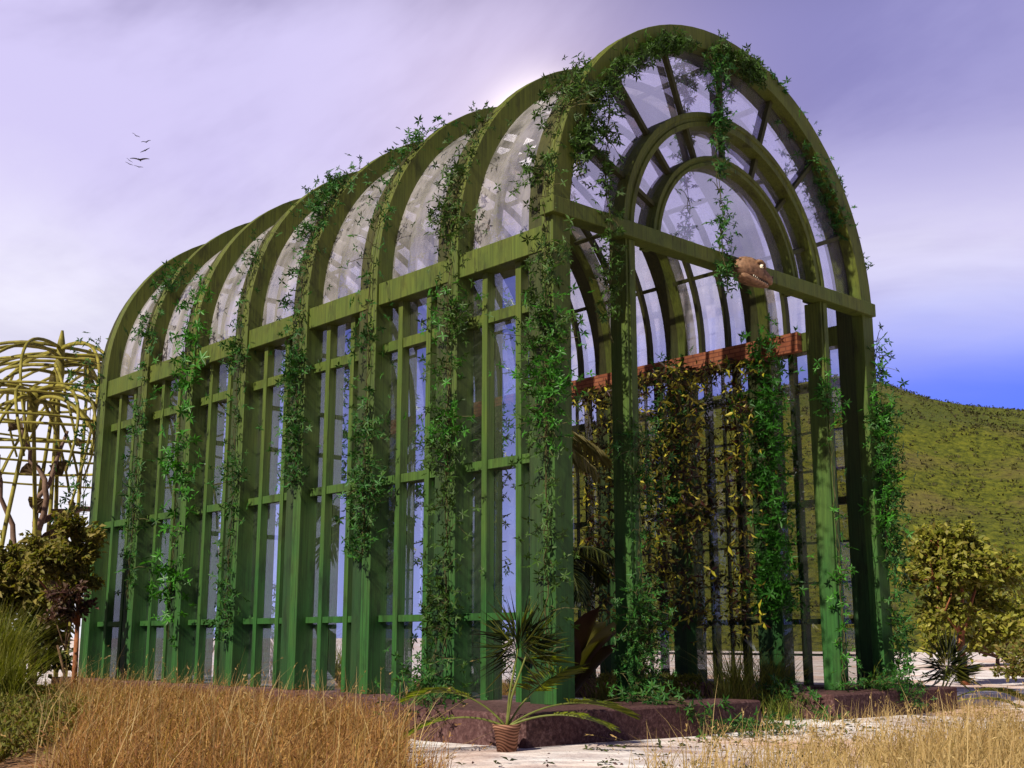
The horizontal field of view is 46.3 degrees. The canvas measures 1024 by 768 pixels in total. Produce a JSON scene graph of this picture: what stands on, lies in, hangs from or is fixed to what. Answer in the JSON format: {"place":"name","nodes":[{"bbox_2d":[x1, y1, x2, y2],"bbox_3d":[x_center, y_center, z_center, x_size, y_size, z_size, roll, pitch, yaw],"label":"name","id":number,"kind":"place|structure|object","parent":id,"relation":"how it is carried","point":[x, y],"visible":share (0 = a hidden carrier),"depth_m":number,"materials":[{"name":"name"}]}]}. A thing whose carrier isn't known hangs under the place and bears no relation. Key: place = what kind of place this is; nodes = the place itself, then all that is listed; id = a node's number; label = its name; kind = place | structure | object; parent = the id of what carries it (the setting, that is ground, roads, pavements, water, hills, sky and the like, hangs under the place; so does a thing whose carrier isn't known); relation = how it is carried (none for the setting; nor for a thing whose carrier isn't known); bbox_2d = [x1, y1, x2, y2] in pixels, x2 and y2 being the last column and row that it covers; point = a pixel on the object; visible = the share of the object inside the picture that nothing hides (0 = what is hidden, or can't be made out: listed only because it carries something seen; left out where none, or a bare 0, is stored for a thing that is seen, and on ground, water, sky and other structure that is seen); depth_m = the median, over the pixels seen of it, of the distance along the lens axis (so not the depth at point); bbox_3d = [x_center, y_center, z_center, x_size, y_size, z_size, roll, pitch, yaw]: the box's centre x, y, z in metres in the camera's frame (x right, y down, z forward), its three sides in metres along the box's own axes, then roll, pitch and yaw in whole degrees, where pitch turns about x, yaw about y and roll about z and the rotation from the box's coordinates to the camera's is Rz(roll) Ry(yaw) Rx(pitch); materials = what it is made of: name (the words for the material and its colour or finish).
{"place":"outdoors","nodes":[
{"label":"outdoors","id":0,"kind":"place"},
{"bbox_2d":[0,636,78,696],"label":"reed grass","id":1,"kind":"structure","parent":0,"point":[14,678],"depth_m":15.48,"materials":[{"name":"green plant"}]},
{"bbox_2d":[0,638,1023,767],"bbox_3d":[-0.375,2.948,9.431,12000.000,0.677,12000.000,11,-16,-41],"label":"ground","id":2,"kind":"structure","parent":0,"point":[568,756],"depth_m":10.44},
{"bbox_2d":[0,591,65,688],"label":"reed grass","id":3,"kind":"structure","parent":2,"relation":"on","point":[6,632],"depth_m":16.62,"materials":[{"name":"plant"}]},
{"bbox_2d":[0,608,72,684],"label":"leafy bush","id":4,"kind":"object","parent":2,"relation":"on","point":[54,666],"visible":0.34,"depth_m":20.19,"materials":[{"name":"green plant"}]},
{"bbox_2d":[0,530,82,649],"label":"leafy bush","id":5,"kind":"object","parent":2,"relation":"on","point":[27,592],"visible":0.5,"depth_m":20.55,"materials":[{"name":"green plant"}]},
{"bbox_2d":[0,383,96,676],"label":"cane dome","id":6,"kind":"structure","parent":2,"relation":"on","point":[33,397],"depth_m":24.09,"materials":[{"name":"yellow wicker"}]},
{"bbox_2d":[0,416,59,587],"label":"climbing plant","id":7,"kind":"object","parent":6,"relation":"attached to","point":[42,503],"visible":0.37,"depth_m":24.70,"materials":[{"name":"brown plant"}]},
{"bbox_2d":[0,682,104,762],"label":"weeds","id":8,"kind":"object","parent":2,"relation":"on","point":[21,709],"visible":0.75,"depth_m":11.16,"materials":[{"name":"green plant"}]},
{"bbox_2d":[3,504,109,683],"bbox_3d":[-6.967,3.310,18.271,1.385,3.030,1.308,-2,-12,8],"label":"olive tree","id":9,"kind":"object","parent":2,"relation":"on","point":[60,561],"visible":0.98,"depth_m":18.37,"materials":[{"name":"green plant"}]},
{"bbox_2d":[36,579,98,684],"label":"maroon shrub","id":10,"kind":"object","parent":2,"relation":"on","point":[64,606],"visible":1,"depth_m":17.93,"materials":[{"name":"purple plant"}]},
{"bbox_2d":[0,330,138,681],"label":"cane dome","id":11,"kind":"structure","parent":2,"relation":"on","point":[59,365],"depth_m":26.20,"materials":[{"name":"yellow wicker"}]},
{"bbox_2d":[0,349,139,676],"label":"cane dome","id":12,"kind":"structure","parent":2,"relation":"on","point":[4,362],"depth_m":28.99,"materials":[{"name":"yellow wicker"}]},
{"bbox_2d":[32,431,89,540],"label":"climbing plant","id":13,"kind":"object","parent":12,"relation":"attached to","point":[60,467],"visible":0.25,"depth_m":25.04,"materials":[{"name":"brown plant"}]},
{"bbox_2d":[0,644,494,767],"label":"dry grass","id":14,"kind":"structure","parent":2,"relation":"on","point":[188,757],"depth_m":9.02,"materials":[{"name":"beige plant"}]},
{"bbox_2d":[302,725,491,767],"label":"dry grass fringe","id":15,"kind":"object","parent":2,"relation":"on","point":[439,764],"visible":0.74,"depth_m":7.83,"materials":[{"name":"plant"}]},
{"bbox_2d":[51,24,957,748],"bbox_3d":[-1.102,0.573,18.288,8.349,8.486,12.724,11,-16,-41],"label":"greenhouse","id":16,"kind":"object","parent":2,"relation":"on","point":[313,594],"visible":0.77,"depth_m":15.63,"materials":[{"name":"green metal"}]},
{"bbox_2d":[48,331,112,523],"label":"ivy vine","id":17,"kind":"object","parent":16,"relation":"attached to","point":[76,486],"visible":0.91,"depth_m":20.44,"materials":[{"name":"green plant"}]},
{"bbox_2d":[97,390,137,678],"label":"window","id":18,"kind":"structure","parent":16,"relation":"in","point":[112,623],"depth_m":19.63,"materials":[{"name":"clear glass"}]},
{"bbox_2d":[111,258,201,611],"bbox_3d":[-5.704,0.664,19.082,0.973,5.857,1.306,11,-16,-41],"label":"ivy vine","id":19,"kind":"object","parent":16,"relation":"attached to","point":[169,284],"visible":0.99,"depth_m":19.05,"materials":[{"name":"green plant"}]},
{"bbox_2d":[140,376,181,681],"bbox_3d":[-5.349,2.187,18.465,0.115,4.660,1.175,11,-16,-41],"label":"window","id":20,"kind":"structure","parent":16,"relation":"in","point":[156,636],"depth_m":18.53,"materials":[{"name":"clear glass"}]},
{"bbox_2d":[138,265,215,646],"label":"ivy vine","id":21,"kind":"object","parent":16,"relation":"attached to","point":[188,336],"visible":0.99,"depth_m":17.86,"materials":[{"name":"green plant"}]},
{"bbox_2d":[188,358,233,684],"bbox_3d":[-4.300,1.949,17.342,0.115,4.660,1.175,11,-16,-41],"label":"window","id":22,"kind":"structure","parent":16,"relation":"in","point":[211,528],"depth_m":17.39,"materials":[{"name":"clear glass"}]},
{"bbox_2d":[136,286,293,360],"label":"back window","id":23,"kind":"structure","parent":16,"relation":"in","point":[215,335],"depth_m":22.25,"materials":[{"name":"clear glass"}]},
{"bbox_2d":[203,228,282,641],"bbox_3d":[-3.834,0.587,16.870,0.819,5.975,0.959,11,-16,-41],"label":"ivy vine","id":24,"kind":"object","parent":16,"relation":"attached to","point":[232,345],"visible":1,"depth_m":16.60,"materials":[{"name":"green plant"}]},
{"bbox_2d":[129,241,358,373],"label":"roof window","id":25,"kind":"structure","parent":16,"relation":"in","point":[150,304],"depth_m":21.20,"materials":[{"name":"clear glass"}]},
{"bbox_2d":[243,339,292,687],"bbox_3d":[-3.251,1.711,16.219,0.115,4.660,1.175,11,-16,-41],"label":"window","id":26,"kind":"structure","parent":16,"relation":"in","point":[266,596],"depth_m":16.24,"materials":[{"name":"clear glass"}]},
{"bbox_2d":[172,220,408,357],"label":"roof window","id":27,"kind":"structure","parent":16,"relation":"in","point":[399,256],"depth_m":19.98,"materials":[{"name":"clear glass"}]},
{"bbox_2d":[256,153,376,490],"bbox_3d":[-2.537,-0.925,16.203,1.380,4.874,1.310,11,-16,-41],"label":"ivy vine","id":28,"kind":"object","parent":16,"relation":"attached to","point":[295,371],"visible":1,"depth_m":15.89,"materials":[{"name":"green plant"}]},
{"bbox_2d":[220,196,437,340],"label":"roof window","id":29,"kind":"structure","parent":16,"relation":"in","point":[233,291],"depth_m":18.66,"materials":[{"name":"clear glass"}]},
{"bbox_2d":[306,317,359,691],"bbox_3d":[-2.202,1.472,15.096,0.115,4.660,1.175,11,-16,-41],"label":"window","id":30,"kind":"structure","parent":16,"relation":"in","point":[330,620],"depth_m":15.14,"materials":[{"name":"clear glass"}]},
{"bbox_2d":[332,112,458,563],"bbox_3d":[-1.535,-0.742,15.101,1.213,6.035,1.726,-6,-13,25],"label":"ivy vine","id":31,"kind":"object","parent":16,"relation":"attached to","point":[363,489],"visible":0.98,"depth_m":14.45,"materials":[{"name":"green plant"}]},
{"bbox_2d":[378,291,436,695],"bbox_3d":[-1.153,1.234,13.973,0.115,4.660,1.175,11,-16,-41],"label":"window","id":32,"kind":"structure","parent":16,"relation":"in","point":[407,537],"depth_m":14.05,"materials":[{"name":"clear glass"}]},
{"bbox_2d":[274,169,586,378],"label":"roof window","id":33,"kind":"structure","parent":16,"relation":"in","point":[289,257],"depth_m":19.51,"materials":[{"name":"clear glass"}]},
{"bbox_2d":[374,608,487,723],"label":"ivy vine","id":34,"kind":"object","parent":16,"relation":"on","point":[429,680],"visible":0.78,"depth_m":11.93,"materials":[{"name":"green plant"}]},
{"bbox_2d":[403,278,481,486],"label":"ivy vine","id":35,"kind":"object","parent":16,"relation":"attached to","point":[450,415],"visible":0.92,"depth_m":13.28,"materials":[{"name":"green plant"}]},
{"bbox_2d":[411,100,512,668],"bbox_3d":[-0.557,-0.243,13.508,1.003,6.721,1.114,7,-14,-28],"label":"ivy vine","id":36,"kind":"object","parent":16,"relation":"attached to","point":[459,169],"visible":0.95,"depth_m":13.34,"materials":[{"name":"green plant"}]},
{"bbox_2d":[336,140,656,364],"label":"roof window","id":37,"kind":"structure","parent":16,"relation":"in","point":[354,230],"depth_m":18.10,"materials":[{"name":"clear glass"}]},
{"bbox_2d":[464,261,529,701],"bbox_3d":[-0.105,0.995,12.850,0.115,4.660,1.175,11,-16,-41],"label":"window","id":38,"kind":"structure","parent":16,"relation":"in","point":[495,488],"depth_m":12.91,"materials":[{"name":"clear glass"}]},
{"bbox_2d":[489,267,595,458],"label":"ivy vine","id":39,"kind":"object","parent":16,"relation":"attached to","point":[559,379],"visible":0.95,"depth_m":12.04,"materials":[{"name":"green plant"}]},
{"bbox_2d":[488,52,622,679],"bbox_3d":[0.548,-0.402,12.373,1.386,6.738,1.124,3,-12,-16],"label":"ivy vine","id":40,"kind":"object","parent":16,"relation":"attached to","point":[576,70],"visible":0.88,"depth_m":12.30,"materials":[{"name":"green plant"}]},
{"bbox_2d":[408,106,731,352],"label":"roof window","id":41,"kind":"structure","parent":16,"relation":"in","point":[447,154],"depth_m":17.79,"materials":[{"name":"clear glass"}]},
{"bbox_2d":[572,398,598,677],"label":"window","id":42,"kind":"structure","parent":16,"relation":"in","point":[581,428],"depth_m":20.08,"materials":[{"name":"clear glass"}]},
{"bbox_2d":[572,378,608,407],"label":"hanging creeper","id":43,"kind":"object","parent":16,"relation":"hanging from","point":[582,393],"visible":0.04,"depth_m":19.58,"materials":[{"name":"plant"}]},
{"bbox_2d":[572,383,613,615],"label":"hanging creeper","id":44,"kind":"object","parent":16,"relation":"hanging from","point":[589,400],"visible":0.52,"depth_m":18.48,"materials":[{"name":"yellow plant"}]},
{"bbox_2d":[582,55,640,342],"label":"ivy vine","id":45,"kind":"object","parent":16,"relation":"attached to","point":[618,230],"visible":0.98,"depth_m":13.02,"materials":[{"name":"green plant"}]},
{"bbox_2d":[580,380,654,635],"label":"hanging creeper","id":46,"kind":"object","parent":16,"relation":"hanging from","point":[598,430],"visible":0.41,"depth_m":18.18,"materials":[{"name":"yellow plant"}]},
{"bbox_2d":[589,368,670,620],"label":"hanging creeper","id":47,"kind":"object","parent":16,"relation":"hanging from","point":[608,510],"visible":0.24,"depth_m":17.52,"materials":[{"name":"yellow plant"}]},
{"bbox_2d":[569,26,701,176],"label":"ivy vine","id":48,"kind":"object","parent":16,"relation":"attached to","point":[674,44],"visible":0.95,"depth_m":13.55,"materials":[{"name":"green plant"}]},
{"bbox_2d":[601,370,669,622],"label":"hanging creeper","id":49,"kind":"object","parent":16,"relation":"hanging from","point":[647,391],"visible":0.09,"depth_m":18.50,"materials":[{"name":"yellow plant"}]},
{"bbox_2d":[596,556,680,702],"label":"ivy vine","id":50,"kind":"object","parent":16,"relation":"attached to","point":[648,645],"visible":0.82,"depth_m":12.32,"materials":[{"name":"green plant"}]},
{"bbox_2d":[488,57,793,334],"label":"roof window","id":51,"kind":"structure","parent":16,"relation":"in","point":[513,157],"depth_m":15.23,"materials":[{"name":"clear glass"}]},
{"bbox_2d":[610,413,675,701],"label":"ivy vine","id":52,"kind":"object","parent":16,"relation":"attached to","point":[641,603],"visible":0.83,"depth_m":12.61,"materials":[{"name":"green plant"}]},
{"bbox_2d":[640,382,674,680],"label":"window","id":53,"kind":"structure","parent":16,"relation":"in","point":[665,667],"depth_m":18.79,"materials":[{"name":"clear glass"}]},
{"bbox_2d":[610,361,722,635],"bbox_3d":[2.258,1.760,17.328,1.878,4.415,1.224,11,-16,-41],"label":"hanging creeper","id":54,"kind":"object","parent":16,"relation":"hanging from","point":[660,374],"visible":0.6,"depth_m":16.98,"materials":[{"name":"yellow plant"}]},
{"bbox_2d":[642,358,697,632],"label":"hanging creeper","id":55,"kind":"object","parent":16,"relation":"hanging from","point":[662,536],"visible":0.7,"depth_m":17.74,"materials":[{"name":"yellow plant"}]},
{"bbox_2d":[640,345,710,541],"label":"ivy vine","id":56,"kind":"object","parent":16,"relation":"attached to","point":[673,494],"visible":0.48,"depth_m":18.18,"materials":[{"name":"green plant"}]},
{"bbox_2d":[640,384,712,629],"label":"hanging creeper","id":57,"kind":"object","parent":16,"relation":"hanging from","point":[662,508],"visible":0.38,"depth_m":18.07,"materials":[{"name":"yellow plant"}]},
{"bbox_2d":[658,361,717,624],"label":"hanging creeper","id":58,"kind":"object","parent":16,"relation":"hanging from","point":[687,424],"visible":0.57,"depth_m":17.48,"materials":[{"name":"yellow plant"}]},
{"bbox_2d":[652,354,735,624],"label":"hanging creeper","id":59,"kind":"object","parent":16,"relation":"hanging from","point":[694,376],"visible":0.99,"depth_m":16.73,"materials":[{"name":"yellow plant"}]},
{"bbox_2d":[669,361,733,644],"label":"hanging creeper","id":60,"kind":"object","parent":16,"relation":"hanging from","point":[703,483],"visible":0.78,"depth_m":17.08,"materials":[{"name":"yellow plant"}]},
{"bbox_2d":[597,674,816,739],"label":"ivy vine","id":61,"kind":"object","parent":16,"relation":"attached to","point":[657,699],"visible":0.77,"depth_m":11.69,"materials":[{"name":"green plant"}]},
{"bbox_2d":[690,366,758,682],"bbox_3d":[3.177,2.055,17.844,0.115,4.660,1.175,11,-16,-41],"label":"window","id":62,"kind":"structure","parent":16,"relation":"in","point":[713,549],"depth_m":17.81,"materials":[{"name":"clear glass"}]},
{"bbox_2d":[699,40,752,298],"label":"ivy vine","id":63,"kind":"object","parent":16,"relation":"attached to","point":[720,118],"visible":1,"depth_m":14.63,"materials":[{"name":"green plant"}]},
{"bbox_2d":[705,357,757,649],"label":"hanging creeper","id":64,"kind":"object","parent":16,"relation":"hanging from","point":[727,586],"visible":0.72,"depth_m":17.18,"materials":[{"name":"yellow plant"}]},
{"bbox_2d":[707,28,775,90],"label":"ivy vine","id":65,"kind":"object","parent":16,"relation":"attached to","point":[753,71],"visible":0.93,"depth_m":15.33,"materials":[{"name":"green plant"}]},
{"bbox_2d":[730,256,773,288],"bbox_3d":[2.927,-1.348,14.535,0.561,0.318,0.347,21,-18,-16],"label":"lizard head","id":66,"kind":"object","parent":16,"relation":"attached to","point":[753,272],"visible":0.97,"depth_m":14.42},
{"bbox_2d":[718,352,791,629],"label":"hanging creeper","id":67,"kind":"object","parent":16,"relation":"hanging from","point":[746,491],"visible":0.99,"depth_m":16.79,"materials":[{"name":"yellow plant"}]},
{"bbox_2d":[724,313,818,629],"bbox_3d":[3.686,1.211,17.053,1.195,4.563,1.096,-3,-12,12],"label":"ivy vine","id":68,"kind":"object","parent":16,"relation":"attached to","point":[776,590],"visible":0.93,"depth_m":16.92,"materials":[{"name":"green plant"}]},
{"bbox_2d":[755,673,848,721],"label":"ivy vine","id":69,"kind":"object","parent":16,"relation":"attached to","point":[819,712],"visible":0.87,"depth_m":14.00,"materials":[{"name":"green plant"}]},
{"bbox_2d":[773,349,855,685],"bbox_3d":[4.226,1.817,16.721,0.115,4.660,1.175,11,-16,-41],"label":"window","id":70,"kind":"structure","parent":16,"relation":"in","point":[794,389],"depth_m":16.80,"materials":[{"name":"clear glass"}]},
{"bbox_2d":[772,106,857,241],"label":"ivy vine","id":71,"kind":"object","parent":16,"relation":"attached to","point":[817,181],"visible":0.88,"depth_m":16.46,"materials":[{"name":"green plant"}]},
{"bbox_2d":[769,69,874,269],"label":"ivy vine","id":72,"kind":"object","parent":16,"relation":"attached to","point":[786,92],"visible":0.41,"depth_m":16.43,"materials":[{"name":"green plant"}]},
{"bbox_2d":[803,357,860,689],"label":"ivy vine","id":73,"kind":"object","parent":16,"relation":"attached to","point":[828,389],"visible":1,"depth_m":15.19,"materials":[{"name":"green plant"}]},
{"bbox_2d":[828,659,937,711],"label":"ivy vine","id":74,"kind":"object","parent":16,"relation":"on","point":[893,680],"visible":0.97,"depth_m":14.73,"materials":[{"name":"green plant"}]},
{"bbox_2d":[857,389,914,546],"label":"ivy vine","id":75,"kind":"object","parent":16,"relation":"attached to","point":[886,475],"visible":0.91,"depth_m":16.03,"materials":[{"name":"green plant"}]},
{"bbox_2d":[860,321,931,687],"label":"ivy vine","id":76,"kind":"object","parent":16,"relation":"attached to","point":[899,633],"visible":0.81,"depth_m":15.97,"materials":[{"name":"green plant"}]},
{"bbox_2d":[395,586,640,751],"bbox_3d":[0.041,2.419,10.225,2.110,1.363,1.059,0,-12,0],"label":"potted palm","id":77,"kind":"object","parent":2,"relation":"on","point":[506,736],"visible":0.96,"depth_m":10.00,"materials":[{"name":"plant"}]},
{"bbox_2d":[479,607,615,693],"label":"broad leaved plant","id":78,"kind":"object","parent":2,"relation":"on","point":[592,637],"visible":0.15,"depth_m":12.82,"materials":[{"name":"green plant"}]},
{"bbox_2d":[572,430,612,484],"bbox_3d":[-0.160,2.318,15.839,2.944,3.856,2.962,11,-16,-41],"label":"palm tree","id":79,"kind":"object","parent":2,"relation":"on","point":[581,461],"visible":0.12,"depth_m":16.31,"materials":[{"name":"plant"}]},
{"bbox_2d":[573,546,614,610],"bbox_3d":[0.525,2.881,13.906,1.644,1.951,1.607,-2,-12,9],"label":"palm tree","id":80,"kind":"object","parent":2,"relation":"on","point":[592,556],"visible":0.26,"depth_m":13.71,"materials":[{"name":"plant"}]},
{"bbox_2d":[576,662,647,701],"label":"grass tuft","id":81,"kind":"object","parent":2,"relation":"on","point":[604,692],"visible":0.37,"depth_m":14.51,"materials":[{"name":"green plant"}]},
{"bbox_2d":[595,670,704,701],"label":"clipped hedge","id":82,"kind":"object","parent":2,"relation":"on","point":[680,678],"visible":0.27,"depth_m":16.41,"materials":[{"name":"green plant"}]},
{"bbox_2d":[456,705,1019,767],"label":"fallen leaves","id":83,"kind":"object","parent":2,"relation":"on","point":[658,744],"visible":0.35,"depth_m":10.28,"materials":[{"name":"brown plant"}]},
{"bbox_2d":[701,667,774,699],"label":"grass tuft","id":84,"kind":"object","parent":2,"relation":"on","point":[731,693],"visible":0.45,"depth_m":14.10,"materials":[{"name":"green plant"}]},
{"bbox_2d":[678,631,802,699],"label":"grass tuft","id":85,"kind":"object","parent":2,"relation":"on","point":[730,674],"visible":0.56,"depth_m":15.27,"materials":[{"name":"green plant"}]},
{"bbox_2d":[472,708,1023,767],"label":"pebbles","id":86,"kind":"object","parent":2,"relation":"on","point":[615,763],"visible":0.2,"depth_m":10.76,"materials":[{"name":"grey stone"}]},
{"bbox_2d":[725,646,826,713],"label":"grass tuft","id":87,"kind":"object","parent":2,"relation":"on","point":[767,678],"visible":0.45,"depth_m":14.71,"materials":[{"name":"green plant"}]},
{"bbox_2d":[748,686,811,720],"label":"grass tuft","id":88,"kind":"object","parent":2,"relation":"on","point":[783,712],"visible":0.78,"depth_m":13.74,"materials":[{"name":"green plant"}]},
{"bbox_2d":[889,519,1023,684],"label":"round tree","id":89,"kind":"object","parent":2,"relation":"on","point":[957,561],"visible":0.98,"depth_m":24.34,"materials":[{"name":"green plant"}]},
{"bbox_2d":[911,625,1023,707],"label":"palm","id":90,"kind":"object","parent":2,"relation":"on","point":[960,671],"visible":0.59,"depth_m":16.44,"materials":[{"name":"green plant"}]},
{"bbox_2d":[916,590,1023,665],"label":"olive shrub","id":91,"kind":"object","parent":2,"relation":"on","point":[987,635],"visible":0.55,"depth_m":40.44,"materials":[{"name":"green plant"}]},
{"bbox_2d":[989,643,1023,681],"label":"sage shrub","id":92,"kind":"object","parent":2,"relation":"on","point":[1012,671],"visible":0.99,"depth_m":23.86,"materials":[{"name":"green plant"}]},
{"bbox_2d":[993,627,1023,664],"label":"sage shrub","id":93,"kind":"object","parent":2,"relation":"on","point":[1001,652],"visible":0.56,"depth_m":30.25,"materials":[{"name":"green plant"}]},
{"bbox_2d":[0,0,1023,637],"label":"sky","id":94,"kind":"structure","parent":0,"point":[918,105],"materials":[{"name":"purple"}]},
{"bbox_2d":[572,376,1023,652],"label":"hill","id":95,"kind":"structure","parent":0,"point":[959,443],"depth_m":131.74,"materials":[{"name":"green plant"}]},
{"bbox_2d":[573,374,1023,645],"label":"scrub","id":96,"kind":"object","parent":95,"relation":"on","point":[975,425],"visible":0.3,"depth_m":140.63,"materials":[{"name":"green plant"}]},
{"bbox_2d":[585,672,1023,767],"bbox_3d":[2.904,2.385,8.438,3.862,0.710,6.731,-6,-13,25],"label":"straw grass","id":97,"kind":"structure","parent":0,"point":[960,746],"depth_m":8.01,"materials":[{"name":"beige plant"}]},
{"bbox_2d":[853,658,899,688],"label":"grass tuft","id":98,"kind":"object","parent":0,"point":[880,674],"visible":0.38,"depth_m":15.33,"materials":[{"name":"green plant"}]}
]}

